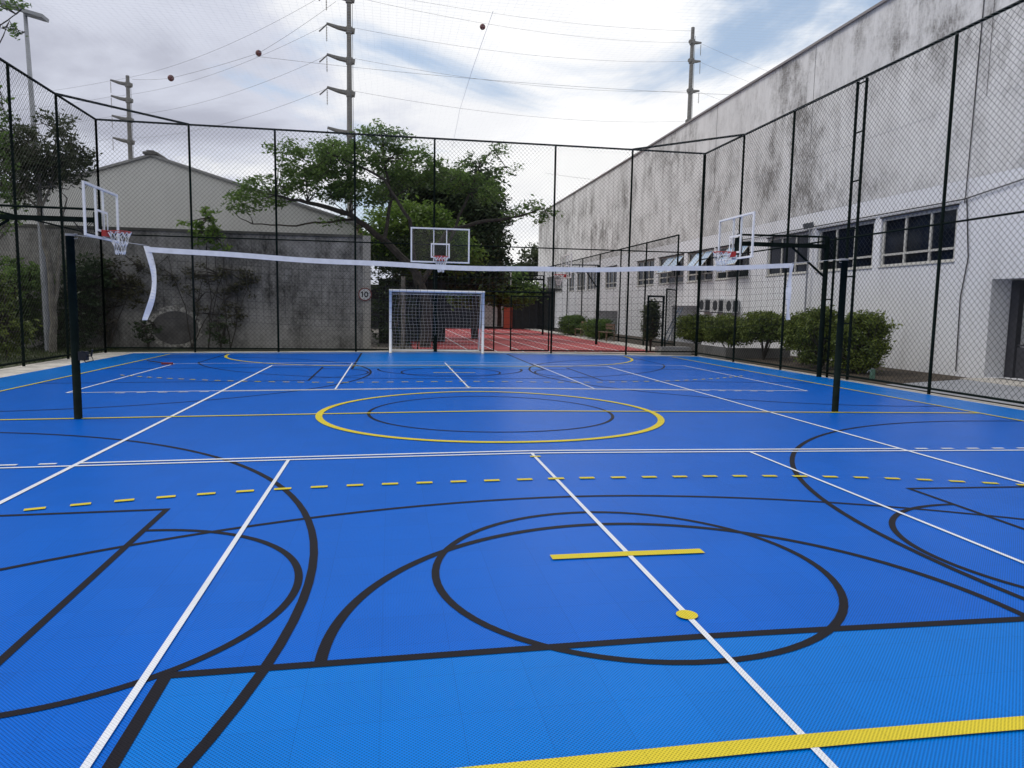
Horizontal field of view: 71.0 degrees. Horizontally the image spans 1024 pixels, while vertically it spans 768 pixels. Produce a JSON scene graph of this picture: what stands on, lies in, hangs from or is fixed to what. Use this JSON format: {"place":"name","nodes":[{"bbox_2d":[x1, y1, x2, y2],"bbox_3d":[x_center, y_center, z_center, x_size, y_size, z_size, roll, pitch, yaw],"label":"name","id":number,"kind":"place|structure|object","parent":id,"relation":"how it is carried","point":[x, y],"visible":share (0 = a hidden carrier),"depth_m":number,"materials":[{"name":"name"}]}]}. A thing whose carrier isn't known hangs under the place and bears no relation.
{"place":"outdoors","nodes":[
{"label":"outdoors","id":0,"kind":"place"},
{"bbox_2d":[0,150,362,234],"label":"warehouse","id":1,"kind":"structure","parent":0,"point":[147,160],"depth_m":29.89,"materials":[{"name":"grey"}]},
{"bbox_2d":[0,348,375,368],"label":"garden soil","id":2,"kind":"structure","parent":0,"point":[168,350],"depth_m":24.83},
{"bbox_2d":[0,0,31,238],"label":"garden tree","id":3,"kind":"object","parent":2,"relation":"on","point":[13,26],"visible":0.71,"depth_m":20.26,"materials":[{"name":"green plant"}]},
{"bbox_2d":[0,271,42,357],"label":"shrub","id":4,"kind":"object","parent":2,"relation":"on","point":[11,314],"visible":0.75,"depth_m":20.08,"materials":[{"name":"green plant"}]},
{"bbox_2d":[1,0,49,350],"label":"floodlight column","id":5,"kind":"structure","parent":2,"relation":"on","point":[35,15],"depth_m":22.55,"materials":[{"name":"metal"}]},
{"bbox_2d":[0,255,54,347],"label":"shrub","id":6,"kind":"object","parent":2,"relation":"on","point":[24,274],"visible":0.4,"depth_m":23.34,"materials":[{"name":"green plant"}]},
{"bbox_2d":[0,108,101,352],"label":"garden tree","id":7,"kind":"object","parent":2,"relation":"on","point":[52,186],"visible":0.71,"depth_m":22.28,"materials":[{"name":"green plant"}]},
{"bbox_2d":[0,344,118,367],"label":"grass","id":8,"kind":"structure","parent":2,"relation":"on","point":[28,354],"depth_m":21.54,"materials":[{"name":"green plant"}]},
{"bbox_2d":[30,251,117,347],"bbox_3d":[-14.959,-2.824,24.437,3.083,3.436,1.698,0,6,-10],"label":"shrub","id":9,"kind":"object","parent":2,"relation":"on","point":[85,293],"visible":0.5,"depth_m":24.31,"materials":[{"name":"green plant"}]},
{"bbox_2d":[80,248,156,348],"bbox_3d":[-13.807,-2.979,25.053,2.706,3.529,0.897,0,6,-10],"label":"wall creeper","id":10,"kind":"object","parent":2,"relation":"on","point":[125,282],"depth_m":24.99,"materials":[{"name":"green plant"}]},
{"bbox_2d":[128,318,165,349],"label":"weed clump","id":11,"kind":"object","parent":2,"relation":"on","point":[155,329],"visible":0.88,"depth_m":25.00,"materials":[{"name":"green plant"}]},
{"bbox_2d":[143,256,256,346],"bbox_3d":[-11.140,-2.952,25.588,3.954,3.456,0.718,0,6,-10],"label":"dry vine","id":12,"kind":"object","parent":2,"relation":"on","point":[205,309],"visible":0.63,"depth_m":25.56,"materials":[{"name":"brown plant"}]},
{"bbox_2d":[176,206,233,349],"bbox_3d":[-10.777,-3.702,25.207,1.854,5.030,0.984,0,6,-10],"label":"bamboo sapling","id":13,"kind":"object","parent":2,"relation":"on","point":[212,228],"visible":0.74,"depth_m":25.02,"materials":[{"name":"green plant"}]},
{"bbox_2d":[205,315,234,349],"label":"weed clump","id":14,"kind":"object","parent":2,"relation":"on","point":[222,336],"visible":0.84,"depth_m":25.34,"materials":[{"name":"green plant"}]},
{"bbox_2d":[182,262,260,349],"bbox_3d":[-10.353,-2.756,25.582,2.786,3.087,0.896,0,6,-10],"label":"wall creeper","id":15,"kind":"object","parent":2,"relation":"on","point":[244,282],"depth_m":25.54,"materials":[{"name":"green plant"}]},
{"bbox_2d":[0,0,881,283],"label":"sky","id":16,"kind":"structure","parent":0,"point":[677,21],"materials":[{"name":"white"}]},
{"bbox_2d":[3,328,1023,407],"bbox_3d":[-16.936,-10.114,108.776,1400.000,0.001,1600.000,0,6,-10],"label":"ground","id":17,"kind":"structure","parent":0,"point":[385,346],"depth_m":23.08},
{"bbox_2d":[110,75,134,158],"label":"power pole","id":18,"kind":"object","parent":17,"relation":"on","point":[127,84],"visible":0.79,"depth_m":90.42,"materials":[{"name":"concrete"}]},
{"bbox_2d":[0,223,370,349],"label":"block wall","id":19,"kind":"structure","parent":17,"relation":"on","point":[344,333],"depth_m":26.04,"materials":[{"name":"grey concrete"}]},
{"bbox_2d":[358,288,371,300],"bbox_3d":[-5.455,-3.329,26.646,0.490,0.490,0.008,0,6,-10],"label":"speed sign","id":20,"kind":"object","parent":19,"relation":"attached to","point":[367,291],"visible":0.79,"depth_m":26.65,"materials":[{"name":"white metal"}]},
{"bbox_2d":[326,0,355,218],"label":"power pole","id":21,"kind":"object","parent":17,"relation":"on","point":[347,93],"visible":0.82,"depth_m":66.07,"materials":[{"name":"concrete"}]},
{"bbox_2d":[3,0,763,179],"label":"power lines","id":22,"kind":"object","parent":21,"relation":"attached to","point":[324,57],"visible":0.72,"depth_m":77.38,"materials":[{"name":"grey metal"}]},
{"bbox_2d":[167,75,173,80],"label":"marker ball","id":23,"kind":"object","parent":22,"relation":"attached to","point":[170,77],"visible":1,"depth_m":81.72,"materials":[{"name":"red plastic"}]},
{"bbox_2d":[255,50,261,55],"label":"marker ball","id":24,"kind":"object","parent":22,"relation":"hanging from","point":[258,52],"visible":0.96,"depth_m":71.97,"materials":[{"name":"red plastic"}]},
{"bbox_2d":[220,118,562,347],"bbox_3d":[-4.319,-5.617,27.259,13.153,8.780,3.993,0,6,-10],"label":"spreading tree","id":25,"kind":"object","parent":17,"relation":"on","point":[342,150],"visible":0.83,"depth_m":27.03,"materials":[{"name":"green plant"}]},
{"bbox_2d":[356,220,431,345],"bbox_3d":[-5.367,-4.143,30.061,3.864,5.321,1.958,-1,6,-21],"label":"hedge","id":26,"kind":"object","parent":17,"relation":"on","point":[395,307],"visible":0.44,"depth_m":30.04,"materials":[{"name":"green plant"}]},
{"bbox_2d":[370,285,417,350],"bbox_3d":[-4.183,-2.328,25.485,1.704,2.402,0.050,0,6,-10],"label":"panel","id":27,"kind":"object","parent":17,"relation":"on","point":[407,324],"visible":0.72,"depth_m":25.50,"materials":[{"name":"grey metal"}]},
{"bbox_2d":[401,276,404,348],"bbox_3d":[-4.198,-2.698,27.687,0.162,2.869,0.170,0,6,-10],"label":"grey post","id":28,"kind":"object","parent":17,"relation":"on","point":[402,312],"visible":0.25,"depth_m":27.62,"materials":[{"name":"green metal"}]},
{"bbox_2d":[379,279,445,343],"bbox_3d":[-4.538,-3.272,32.667,3.000,2.950,0.200,0,6,-10],"label":"dark fence","id":29,"kind":"object","parent":17,"relation":"on","point":[440,307],"visible":0.29,"depth_m":32.62,"materials":[{"name":"black metal"}]},
{"bbox_2d":[350,193,489,343],"bbox_3d":[-4.041,-4.905,31.459,6.478,6.773,4.100,0,6,-10],"label":"bright tree","id":30,"kind":"object","parent":17,"relation":"on","point":[444,220],"visible":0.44,"depth_m":30.58,"materials":[{"name":"green plant"}]},
{"bbox_2d":[369,160,518,338],"bbox_3d":[-3.577,-6.555,35.982,7.905,9.249,5.734,0,6,-10],"label":"dense tree","id":31,"kind":"object","parent":17,"relation":"on","point":[472,208],"visible":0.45,"depth_m":34.90,"materials":[{"name":"green plant"}]},
{"bbox_2d":[371,284,561,329],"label":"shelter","id":32,"kind":"object","parent":17,"relation":"on","point":[489,312],"visible":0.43,"depth_m":54.83,"materials":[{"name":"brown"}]},
{"bbox_2d":[504,307,511,327],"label":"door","id":33,"kind":"structure","parent":32,"relation":"in","point":[506,311],"depth_m":54.89,"materials":[{"name":"brown"}]},
{"bbox_2d":[446,265,548,325],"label":"dense tree","id":34,"kind":"object","parent":17,"relation":"on","point":[502,299],"visible":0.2,"depth_m":43.85,"materials":[{"name":"green plant"}]},
{"bbox_2d":[0,352,1023,767],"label":"sports court","id":35,"kind":"object","parent":17,"relation":"on","point":[114,622],"visible":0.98,"depth_m":4.43,"materials":[{"name":"blue tile"}]},
{"bbox_2d":[65,233,93,418],"bbox_3d":[-5.793,-0.760,9.653,0.303,2.488,0.152,0,6,-10],"label":"volleyball post","id":36,"kind":"object","parent":35,"relation":"on","point":[77,355],"visible":1,"depth_m":9.63,"materials":[{"name":"black metal"}]},
{"bbox_2d":[78,235,839,330],"bbox_3d":[-0.271,-1.384,10.578,11.291,1.224,0.094,0,6,-10],"label":"volleyball net","id":37,"kind":"object","parent":36,"relation":"attached to","point":[152,266],"visible":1,"depth_m":10.43,"materials":[{"name":"white"}]},
{"bbox_2d":[147,360,172,363],"bbox_3d":[-9.375,-0.574,18.925,1.253,0.054,0.236,5,7,33],"label":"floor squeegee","id":38,"kind":"object","parent":35,"relation":"on","point":[162,362],"visible":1,"depth_m":18.64,"materials":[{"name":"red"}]},
{"bbox_2d":[389,289,484,353],"bbox_3d":[-2.567,-2.122,24.391,3.170,2.101,0.921,0,6,-10],"label":"football goal","id":39,"kind":"object","parent":35,"relation":"on","point":[442,292],"visible":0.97,"depth_m":24.23,"materials":[{"name":"white paint"}]},
{"bbox_2d":[0,353,1023,767],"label":"black court lines","id":40,"kind":"object","parent":35,"relation":"on","point":[142,715],"visible":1,"depth_m":3.68,"materials":[{"name":"paint"}]},
{"bbox_2d":[0,353,1023,767],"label":"yellow court lines","id":41,"kind":"object","parent":35,"relation":"on","point":[772,743],"visible":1,"depth_m":2.66,"materials":[{"name":"paint"}]},
{"bbox_2d":[0,362,1023,767],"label":"white court lines","id":42,"kind":"object","parent":35,"relation":"on","point":[142,680],"visible":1,"depth_m":5.72,"materials":[{"name":"paint"}]},
{"bbox_2d":[831,258,848,411],"bbox_3d":[5.311,-0.781,11.663,0.135,2.488,0.110,4,7,23],"label":"volleyball post","id":43,"kind":"object","parent":35,"relation":"on","point":[839,333],"visible":1,"depth_m":11.62,"materials":[{"name":"black metal"}]},
{"bbox_2d":[0,351,1023,409],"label":"concrete apron","id":44,"kind":"object","parent":17,"relation":"on","point":[11,371],"visible":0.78,"depth_m":19.90,"materials":[{"name":"concrete"}]},
{"bbox_2d":[0,58,106,366],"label":"chain link fence","id":45,"kind":"object","parent":44,"relation":"on","point":[16,238],"visible":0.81,"depth_m":19.30,"materials":[{"name":"black metal"}]},
{"bbox_2d":[0,180,131,254],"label":"basketball hoop","id":46,"kind":"object","parent":44,"relation":"on","point":[97,219],"visible":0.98,"depth_m":15.05,"materials":[{"name":"white paint"}]},
{"bbox_2d":[57,93,704,355],"bbox_3d":[-2.895,-4.546,23.269,20.365,7.361,2.804,0,6,-10],"label":"chain link fence","id":47,"kind":"object","parent":44,"relation":"on","point":[188,125],"visible":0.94,"depth_m":24.30,"materials":[{"name":"black metal"}]},
{"bbox_2d":[437,290,551,350],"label":"fence gate","id":48,"kind":"structure","parent":47,"relation":"attached to","point":[493,321],"depth_m":25.33,"materials":[{"name":"black metal"}]},
{"bbox_2d":[411,227,469,351],"bbox_3d":[-2.099,-2.871,23.260,1.719,4.120,2.652,2,6,12],"label":"basketball hoop","id":49,"kind":"object","parent":44,"relation":"on","point":[438,256],"visible":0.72,"depth_m":22.41,"materials":[{"name":"white paint"}]},
{"bbox_2d":[712,211,836,377],"bbox_3d":[6.581,-2.126,17.926,3.199,4.060,1.753,2,6,8],"label":"basketball hoop","id":50,"kind":"object","parent":44,"relation":"on","point":[738,245],"visible":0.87,"depth_m":18.29,"materials":[{"name":"white paint"}]},
{"bbox_2d":[633,0,1023,403],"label":"chain link fence","id":51,"kind":"object","parent":44,"relation":"on","point":[942,223],"visible":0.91,"depth_m":16.46,"materials":[{"name":"black metal"}]},
{"bbox_2d":[0,0,1012,154],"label":"roof net","id":52,"kind":"object","parent":51,"relation":"attached to","point":[471,66],"visible":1,"depth_m":16.45,"materials":[{"name":"grey fabric"}]},
{"bbox_2d":[452,12,492,147],"bbox_3d":[-1.200,-7.370,18.505,0.051,0.355,12.004,0,6,-8],"label":"roof rope","id":53,"kind":"object","parent":52,"relation":"attached to","point":[472,69],"visible":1,"depth_m":16.05,"materials":[{"name":"grey fabric"}]},
{"bbox_2d":[841,77,868,379],"bbox_3d":[8.402,-3.731,17.714,0.067,7.260,0.407,0,6,-10],"label":"trellis mast","id":54,"kind":"object","parent":44,"relation":"on","point":[853,276],"visible":0.85,"depth_m":17.60,"materials":[{"name":"black metal"}]},
{"bbox_2d":[502,275,544,334],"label":"track hoop","id":55,"kind":"object","parent":17,"relation":"on","point":[542,295],"visible":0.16,"depth_m":44.03,"materials":[{"name":"white paint"}]},
{"bbox_2d":[512,242,538,281],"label":"horizon tree","id":56,"kind":"object","parent":17,"relation":"on","point":[530,257],"visible":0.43,"depth_m":76.01,"materials":[{"name":"green plant"}]},
{"bbox_2d":[534,234,679,345],"bbox_3d":[4.154,-5.141,42.710,0.065,4.648,28.865,0,6,-10],"label":"track fence","id":57,"kind":"object","parent":17,"relation":"on","point":[618,336],"visible":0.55,"depth_m":35.84,"materials":[{"name":"black metal"}]},
{"bbox_2d":[655,346,691,355],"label":"concrete block","id":58,"kind":"structure","parent":17,"relation":"on","point":[667,348],"depth_m":26.82,"materials":[{"name":"grey concrete"}]},
{"bbox_2d":[685,27,701,121],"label":"power pole","id":59,"kind":"object","parent":17,"relation":"on","point":[691,61],"visible":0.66,"depth_m":91.83,"materials":[{"name":"metal"}]},
{"bbox_2d":[549,329,966,386],"bbox_3d":[6.864,-2.215,37.266,2.980,0.090,41.800,0,6,-10],"label":"planting bed","id":60,"kind":"object","parent":17,"relation":"on","point":[905,374],"visible":0.4,"depth_m":20.01,"materials":[{"name":"soil"}]},
{"bbox_2d":[675,311,718,343],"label":"bush","id":61,"kind":"object","parent":60,"relation":"on","point":[688,331],"visible":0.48,"depth_m":28.78,"materials":[{"name":"green plant"}]},
{"bbox_2d":[699,313,752,347],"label":"bush","id":62,"kind":"object","parent":60,"relation":"on","point":[726,326],"visible":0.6,"depth_m":26.29,"materials":[{"name":"green plant"}]},
{"bbox_2d":[675,341,790,359],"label":"planter wall","id":63,"kind":"structure","parent":60,"relation":"on","point":[777,351],"depth_m":25.36,"materials":[{"name":"grey concrete"}]},
{"bbox_2d":[736,310,787,359],"bbox_3d":[8.640,-1.665,24.378,1.756,1.705,2.460,0,6,-10],"label":"bush","id":64,"kind":"object","parent":60,"relation":"on","point":[764,329],"visible":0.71,"depth_m":24.09,"materials":[{"name":"green plant"}]},
{"bbox_2d":[774,311,818,364],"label":"bush","id":65,"kind":"object","parent":60,"relation":"on","point":[786,335],"visible":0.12,"depth_m":22.20,"materials":[{"name":"green plant"}]},
{"bbox_2d":[803,222,813,312],"bbox_3d":[10.229,-3.275,25.092,0.168,4.660,0.480,0,6,-10],"label":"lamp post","id":66,"kind":"object","parent":60,"relation":"on","point":[810,225],"depth_m":24.97,"materials":[{"name":"metal"}]},
{"bbox_2d":[790,305,837,366],"bbox_3d":[9.106,-1.407,21.137,1.764,1.900,1.715,0,6,-10],"label":"bush","id":67,"kind":"object","parent":60,"relation":"on","point":[810,333],"visible":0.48,"depth_m":20.89,"materials":[{"name":"green plant"}]},
{"bbox_2d":[825,309,902,373],"bbox_3d":[9.539,-1.146,19.627,1.642,1.826,1.830,0,6,-10],"label":"bush","id":68,"kind":"object","parent":60,"relation":"on","point":[864,346],"visible":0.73,"depth_m":19.20,"materials":[{"name":"green plant"}]},
{"bbox_2d":[538,0,1023,381],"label":"hall building","id":69,"kind":"structure","parent":17,"relation":"on","point":[829,68],"depth_m":22.12,"materials":[{"name":"grey paint"}]},
{"bbox_2d":[569,273,573,291],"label":"window","id":70,"kind":"structure","parent":69,"relation":"in","point":[570,280],"depth_m":58.57,"materials":[{"name":"grey glass"}]},
{"bbox_2d":[576,272,585,290],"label":"window","id":71,"kind":"structure","parent":69,"relation":"in","point":[580,279],"depth_m":55.63,"materials":[{"name":"grey glass"}]},
{"bbox_2d":[586,272,596,290],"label":"window","id":72,"kind":"structure","parent":69,"relation":"in","point":[589,286],"depth_m":52.76,"materials":[{"name":"grey glass"}]},
{"bbox_2d":[606,265,616,288],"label":"window","id":73,"kind":"structure","parent":69,"relation":"in","point":[611,273],"depth_m":47.99,"materials":[{"name":"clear glass"}]},
{"bbox_2d":[636,258,653,286],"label":"window","id":74,"kind":"structure","parent":69,"relation":"in","point":[649,272],"depth_m":41.39,"materials":[{"name":"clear glass"}]},
{"bbox_2d":[656,253,683,284],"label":"window","id":75,"kind":"structure","parent":69,"relation":"in","point":[665,273],"depth_m":37.48,"materials":[{"name":"grey glass"}]},
{"bbox_2d":[687,248,713,282],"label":"window","id":76,"kind":"structure","parent":69,"relation":"in","point":[691,262],"depth_m":33.95,"materials":[{"name":"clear glass"}]},
{"bbox_2d":[699,299,709,311],"bbox_3d":[8.867,-3.627,33.166,0.360,0.610,0.843,0,6,-10],"label":"air conditioner","id":77,"kind":"object","parent":69,"relation":"attached to","point":[704,307],"visible":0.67,"depth_m":32.78,"materials":[{"name":"grey metal"}]},
{"bbox_2d":[710,299,722,312],"bbox_3d":[9.099,-3.447,31.796,0.360,0.610,0.843,0,6,-10],"label":"air conditioner","id":78,"kind":"object","parent":69,"relation":"attached to","point":[716,304],"visible":0.7,"depth_m":31.53,"materials":[{"name":"grey metal"}]},
{"bbox_2d":[723,299,738,313],"bbox_3d":[9.315,-3.289,30.524,0.360,0.610,0.843,0,6,-10],"label":"air conditioner","id":79,"kind":"object","parent":69,"relation":"attached to","point":[729,305],"visible":0.6,"depth_m":30.32,"materials":[{"name":"grey metal"}]},
{"bbox_2d":[714,241,749,280],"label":"window","id":80,"kind":"structure","parent":69,"relation":"in","point":[733,272],"depth_m":30.78,"materials":[{"name":"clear glass"}]},
{"bbox_2d":[765,231,810,276],"bbox_3d":[10.226,-4.783,26.580,0.180,1.495,2.960,0,6,-10],"label":"window","id":81,"kind":"structure","parent":69,"relation":"in","point":[801,239],"depth_m":26.53,"materials":[{"name":"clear glass"}]},
{"bbox_2d":[816,219,875,272],"bbox_3d":[10.786,-4.423,23.276,0.180,1.495,2.980,0,6,-10],"label":"window","id":82,"kind":"structure","parent":69,"relation":"in","point":[835,233],"depth_m":23.05,"materials":[{"name":"black glass"}]},
{"bbox_2d":[877,203,959,267],"bbox_3d":[11.327,-4.075,20.085,0.180,1.495,3.010,0,6,-10],"label":"window","id":83,"kind":"structure","parent":69,"relation":"in","point":[951,210],"depth_m":20.09,"materials":[{"name":"black glass"}]},
{"bbox_2d":[1004,280,1023,377],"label":"door","id":84,"kind":"structure","parent":69,"relation":"in","point":[1020,290],"depth_m":17.54,"materials":[{"name":"black metal"}]},
{"bbox_2d":[410,328,644,351],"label":"red track","id":85,"kind":"structure","parent":0,"point":[467,343],"depth_m":33.46,"materials":[{"name":"rubber"}]},
{"bbox_2d":[445,328,618,351],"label":"white lane lines","id":86,"kind":"object","parent":85,"relation":"on","point":[517,342],"visible":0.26,"depth_m":33.11,"materials":[{"name":"paint"}]},
{"bbox_2d":[554,253,599,343],"bbox_3d":[2.818,-3.763,32.467,1.822,4.120,1.648,4,7,24],"label":"track hoop","id":87,"kind":"object","parent":85,"relation":"on","point":[597,304],"visible":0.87,"depth_m":32.67,"materials":[{"name":"white paint"}]},
{"bbox_2d":[639,298,661,350],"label":"bush","id":88,"kind":"object","parent":85,"relation":"on","point":[654,330],"visible":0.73,"depth_m":27.96,"materials":[{"name":"green plant"}]},
{"bbox_2d":[484,328,659,354],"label":"pale path","id":89,"kind":"structure","parent":0,"point":[614,343],"depth_m":30.37,"materials":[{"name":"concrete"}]},
{"bbox_2d":[557,314,587,334],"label":"bush","id":90,"kind":"object","parent":89,"relation":"on","point":[565,329],"visible":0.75,"depth_m":42.49,"materials":[{"name":"green plant"}]},
{"bbox_2d":[579,318,615,338],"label":"bush","id":91,"kind":"object","parent":89,"relation":"on","point":[591,328],"visible":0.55,"depth_m":37.68,"materials":[{"name":"green plant"}]},
{"bbox_2d":[599,323,614,341],"bbox_3d":[4.730,-2.590,35.945,0.470,0.860,1.400,0,6,-10],"label":"bench","id":92,"kind":"object","parent":89,"relation":"on","point":[607,327],"visible":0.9,"depth_m":35.51,"materials":[{"name":"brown wood"}]},
{"bbox_2d":[645,295,664,352],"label":"side gate","id":93,"kind":"structure","parent":89,"relation":"on","point":[648,318],"depth_m":26.92,"materials":[{"name":"black metal"}]},
{"bbox_2d":[664,288,676,346],"bbox_3d":[6.160,-2.441,27.877,0.060,2.475,1.832,4,7,24],"label":"track fence","id":94,"kind":"object","parent":89,"relation":"on","point":[666,318],"visible":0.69,"depth_m":27.60,"materials":[{"name":"black metal"}]},
{"bbox_2d":[663,307,682,341],"bbox_3d":[8.105,-3.003,36.166,0.848,1.772,0.588,0,6,-10],"label":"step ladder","id":95,"kind":"object","parent":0,"point":[671,324],"visible":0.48,"depth_m":36.14,"materials":[{"name":"grey metal"}]},
{"bbox_2d":[867,368,875,378],"bbox_3d":[8.978,-0.247,17.961,0.157,0.300,0.119,0,6,-10],"label":"garden tap","id":96,"kind":"object","parent":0,"point":[873,370],"visible":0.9,"depth_m":17.92,"materials":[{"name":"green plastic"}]},
{"bbox_2d":[886,379,1023,405],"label":"side path","id":97,"kind":"structure","parent":0,"point":[993,390],"depth_m":15.60,"materials":[{"name":"concrete"}]},
{"bbox_2d":[960,378,1023,386],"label":"pavement","id":98,"kind":"structure","parent":0,"point":[1004,382],"depth_m":16.66,"materials":[{"name":"concrete"}]}
]}

